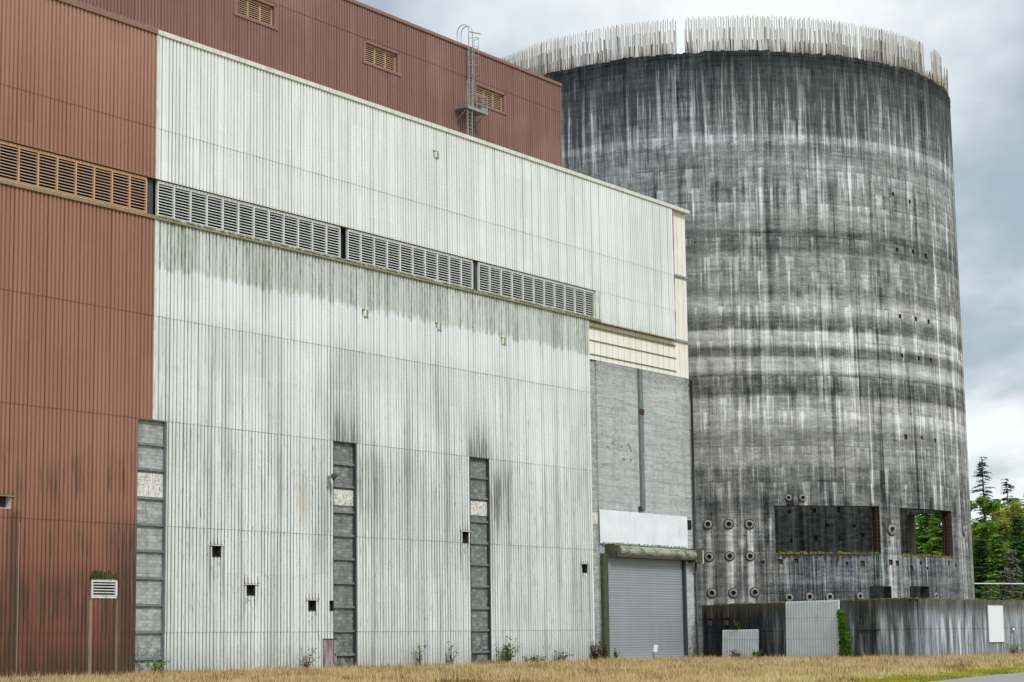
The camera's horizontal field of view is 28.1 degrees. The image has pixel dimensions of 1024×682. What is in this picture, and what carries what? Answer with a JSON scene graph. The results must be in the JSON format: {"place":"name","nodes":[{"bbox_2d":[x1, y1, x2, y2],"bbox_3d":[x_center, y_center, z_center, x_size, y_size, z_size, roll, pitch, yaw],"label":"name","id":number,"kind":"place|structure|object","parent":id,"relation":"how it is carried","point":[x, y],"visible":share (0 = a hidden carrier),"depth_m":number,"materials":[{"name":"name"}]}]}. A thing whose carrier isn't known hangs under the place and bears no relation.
{"place":"outdoors","nodes":[
{"label":"outdoors","id":0,"kind":"place"},
{"bbox_2d":[0,650,1023,681],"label":"dry grass","id":1,"kind":"structure","parent":0,"point":[770,668],"depth_m":99.70,"materials":[{"name":"beige plant"}]},
{"bbox_2d":[356,0,1023,546],"label":"sky","id":2,"kind":"structure","parent":0,"point":[979,43],"materials":[{"name":"grey"}]},
{"bbox_2d":[502,15,974,656],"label":"round tower","id":3,"kind":"structure","parent":0,"point":[810,187],"depth_m":182.33,"materials":[{"name":"concrete"}]},
{"bbox_2d":[930,672,1023,681],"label":"road","id":4,"kind":"structure","parent":0,"point":[1015,677],"depth_m":79.85,"materials":[{"name":"grey asphalt"}]},
{"bbox_2d":[974,583,1023,583],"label":"overhead cable","id":5,"kind":"object","parent":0,"point":[998,583],"visible":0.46,"depth_m":210.97,"materials":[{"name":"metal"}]},
{"bbox_3d":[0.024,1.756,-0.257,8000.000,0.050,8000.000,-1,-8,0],"label":"ground","id":6,"kind":"structure","parent":0,"visible":0},
{"bbox_2d":[145,659,168,673],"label":"weed clump","id":7,"kind":"object","parent":6,"relation":"on","point":[158,667],"visible":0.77,"depth_m":115.54,"materials":[{"name":"green plant"}]},
{"bbox_2d":[299,647,319,667],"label":"weed clump","id":8,"kind":"object","parent":6,"relation":"on","point":[306,662],"visible":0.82,"depth_m":126.80,"materials":[{"name":"green plant"}]},
{"bbox_2d":[0,0,703,678],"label":"power hall","id":9,"kind":"structure","parent":6,"relation":"on","point":[246,308],"depth_m":130.32,"materials":[{"name":"white paint"}]},
{"bbox_2d":[78,0,561,166],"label":"block","id":10,"kind":"structure","parent":9,"relation":"attached to","point":[355,48],"depth_m":153.23,"materials":[{"name":"brown paint"}]},
{"bbox_2d":[455,24,487,136],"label":"roof ladder","id":11,"kind":"object","parent":10,"relation":"attached to","point":[471,110],"visible":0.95,"depth_m":162.10,"materials":[{"name":"metal"}]},
{"bbox_2d":[323,638,337,667],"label":"door","id":12,"kind":"structure","parent":9,"relation":"in","point":[327,643],"depth_m":129.47,"materials":[{"name":"purple paint"}]},
{"bbox_2d":[327,473,339,486],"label":"wall lamp","id":13,"kind":"object","parent":9,"relation":"attached to","point":[335,477],"visible":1,"depth_m":130.59,"materials":[{"name":"metal"}]},
{"bbox_2d":[600,543,703,659],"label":"roller door","id":14,"kind":"structure","parent":9,"relation":"in","point":[644,601],"depth_m":163.47,"materials":[{"name":"metal"}]},
{"bbox_2d":[412,645,425,664],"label":"weed clump","id":15,"kind":"object","parent":6,"relation":"on","point":[419,659],"visible":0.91,"depth_m":136.48,"materials":[{"name":"green plant"}]},
{"bbox_2d":[446,641,457,663],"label":"weed clump","id":16,"kind":"object","parent":6,"relation":"on","point":[450,656],"visible":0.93,"depth_m":139.56,"materials":[{"name":"green plant"}]},
{"bbox_2d":[496,636,522,661],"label":"weed clump","id":17,"kind":"object","parent":6,"relation":"on","point":[508,656],"visible":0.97,"depth_m":145.03,"materials":[{"name":"green plant"}]},
{"bbox_2d":[522,654,548,661],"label":"weed clump","id":18,"kind":"object","parent":6,"relation":"on","point":[533,659],"visible":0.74,"depth_m":147.67,"materials":[{"name":"green plant"}]},
{"bbox_2d":[554,649,572,660],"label":"weed clump","id":19,"kind":"object","parent":6,"relation":"on","point":[559,657],"visible":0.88,"depth_m":150.97,"materials":[{"name":"green plant"}]},
{"bbox_2d":[590,641,603,659],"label":"weed clump","id":20,"kind":"object","parent":6,"relation":"on","point":[594,653],"visible":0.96,"depth_m":154.98,"materials":[{"name":"brown plant"}]},
{"bbox_2d":[598,643,607,659],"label":"weed clump","id":21,"kind":"object","parent":6,"relation":"on","point":[605,652],"visible":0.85,"depth_m":156.53,"materials":[{"name":"brown plant"}]},
{"bbox_2d":[653,645,657,658],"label":"marker post","id":22,"kind":"object","parent":6,"relation":"on","point":[655,648],"visible":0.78,"depth_m":157.34,"materials":[{"name":"metal"}]},
{"bbox_2d":[726,650,740,656],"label":"weed clump","id":23,"kind":"object","parent":6,"relation":"on","point":[732,652],"visible":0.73,"depth_m":164.09,"materials":[{"name":"brown plant"}]},
{"bbox_2d":[722,629,759,657],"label":"leaning sheet","id":24,"kind":"object","parent":6,"relation":"on","point":[744,643],"visible":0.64,"depth_m":164.25,"materials":[{"name":"metal"}]},
{"bbox_2d":[752,649,763,657],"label":"weed clump","id":25,"kind":"object","parent":6,"relation":"on","point":[754,653],"visible":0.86,"depth_m":162.31,"materials":[{"name":"green plant"}]},
{"bbox_2d":[786,600,840,657],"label":"leaning sheet","id":26,"kind":"object","parent":6,"relation":"on","point":[812,630],"visible":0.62,"depth_m":158.25,"materials":[{"name":"metal"}]},
{"bbox_2d":[836,609,853,656],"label":"climbing vine","id":27,"kind":"object","parent":6,"relation":"on","point":[845,639],"visible":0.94,"depth_m":155.39,"materials":[{"name":"green plant"}]},
{"bbox_2d":[702,597,1023,657],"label":"yard wall","id":28,"kind":"structure","parent":6,"relation":"on","point":[908,626],"depth_m":156.99,"materials":[{"name":"concrete"}]},
{"bbox_2d":[733,619,741,629],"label":"plant","id":29,"kind":"object","parent":28,"relation":"attached to","point":[737,624],"visible":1,"depth_m":164.77,"materials":[{"name":"green plant"}]},
{"bbox_2d":[987,605,1004,641],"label":"blank panel","id":30,"kind":"object","parent":28,"relation":"attached to","point":[995,624],"visible":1,"depth_m":163.34,"materials":[{"name":"white paint"}]},
{"bbox_2d":[772,663,1023,681],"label":"verge grass","id":31,"kind":"structure","parent":6,"relation":"on","point":[961,673],"depth_m":83.64,"materials":[{"name":"green plant"}]},
{"bbox_2d":[915,513,937,553],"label":"conifer tree","id":32,"kind":"object","parent":6,"relation":"on","point":[924,537],"visible":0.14,"depth_m":298.38,"materials":[{"name":"green plant"}]},
{"bbox_2d":[916,513,941,553],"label":"conifer tree","id":33,"kind":"object","parent":6,"relation":"on","point":[929,533],"visible":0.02,"depth_m":314.76,"materials":[{"name":"green plant"}]},
{"bbox_2d":[918,512,943,555],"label":"conifer tree","id":34,"kind":"object","parent":6,"relation":"on","point":[937,546],"visible":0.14,"depth_m":290.68,"materials":[{"name":"green plant"}]},
{"bbox_2d":[971,522,979,537],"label":"conifer tree","id":35,"kind":"object","parent":6,"relation":"on","point":[975,524],"visible":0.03,"depth_m":303.75,"materials":[{"name":"green plant"}]},
{"bbox_2d":[970,457,994,522],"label":"conifer tree","id":36,"kind":"object","parent":6,"relation":"on","point":[981,472],"visible":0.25,"depth_m":317.71,"materials":[{"name":"green plant"}]},
{"bbox_2d":[972,538,995,599],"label":"conifer tree","id":37,"kind":"object","parent":6,"relation":"on","point":[979,558],"visible":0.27,"depth_m":281.04,"materials":[{"name":"green plant"}]},
{"bbox_2d":[982,588,997,599],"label":"conifer tree","id":38,"kind":"object","parent":6,"relation":"on","point":[989,592],"visible":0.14,"depth_m":259.77,"materials":[{"name":"green plant"}]},
{"bbox_2d":[979,580,1001,599],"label":"conifer tree","id":39,"kind":"object","parent":6,"relation":"on","point":[986,587],"visible":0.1,"depth_m":273.63,"materials":[{"name":"green plant"}]},
{"bbox_2d":[970,496,1015,594],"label":"broadleaf tree","id":40,"kind":"object","parent":6,"relation":"on","point":[986,530],"visible":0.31,"depth_m":293.10,"materials":[{"name":"green plant"}]},
{"bbox_2d":[974,535,1021,599],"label":"conifer tree","id":41,"kind":"object","parent":6,"relation":"on","point":[996,558],"visible":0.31,"depth_m":278.96,"materials":[{"name":"green plant"}]},
{"bbox_2d":[973,509,1023,579],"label":"broadleaf tree","id":42,"kind":"object","parent":6,"relation":"on","point":[1003,533],"visible":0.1,"depth_m":296.24,"materials":[{"name":"green plant"}]},
{"bbox_2d":[988,499,1023,574],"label":"broadleaf tree","id":43,"kind":"object","parent":6,"relation":"on","point":[1012,509],"visible":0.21,"depth_m":295.95,"materials":[{"name":"green plant"}]},
{"bbox_2d":[997,568,1014,600],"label":"conifer tree","id":44,"kind":"object","parent":6,"relation":"on","point":[1006,579],"visible":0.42,"depth_m":259.78,"materials":[{"name":"green plant"}]},
{"bbox_2d":[999,478,1013,539],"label":"conifer tree","id":45,"kind":"object","parent":6,"relation":"on","point":[1011,487],"visible":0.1,"depth_m":321.80,"materials":[{"name":"green plant"}]},
{"bbox_2d":[994,515,1023,600],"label":"conifer tree","id":46,"kind":"object","parent":6,"relation":"on","point":[1018,544],"visible":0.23,"depth_m":278.32,"materials":[{"name":"green plant"}]},
{"bbox_2d":[1006,498,1019,533],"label":"conifer tree","id":47,"kind":"object","parent":6,"relation":"on","point":[1009,500],"visible":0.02,"depth_m":311.60,"materials":[{"name":"green plant"}]},
{"bbox_2d":[1003,549,1023,600],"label":"conifer tree","id":48,"kind":"object","parent":6,"relation":"on","point":[1012,567],"visible":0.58,"depth_m":262.03,"materials":[{"name":"green plant"}]},
{"bbox_2d":[1004,643,1023,653],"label":"weed clump","id":49,"kind":"object","parent":6,"relation":"on","point":[1013,649],"visible":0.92,"depth_m":163.44,"materials":[{"name":"green plant"}]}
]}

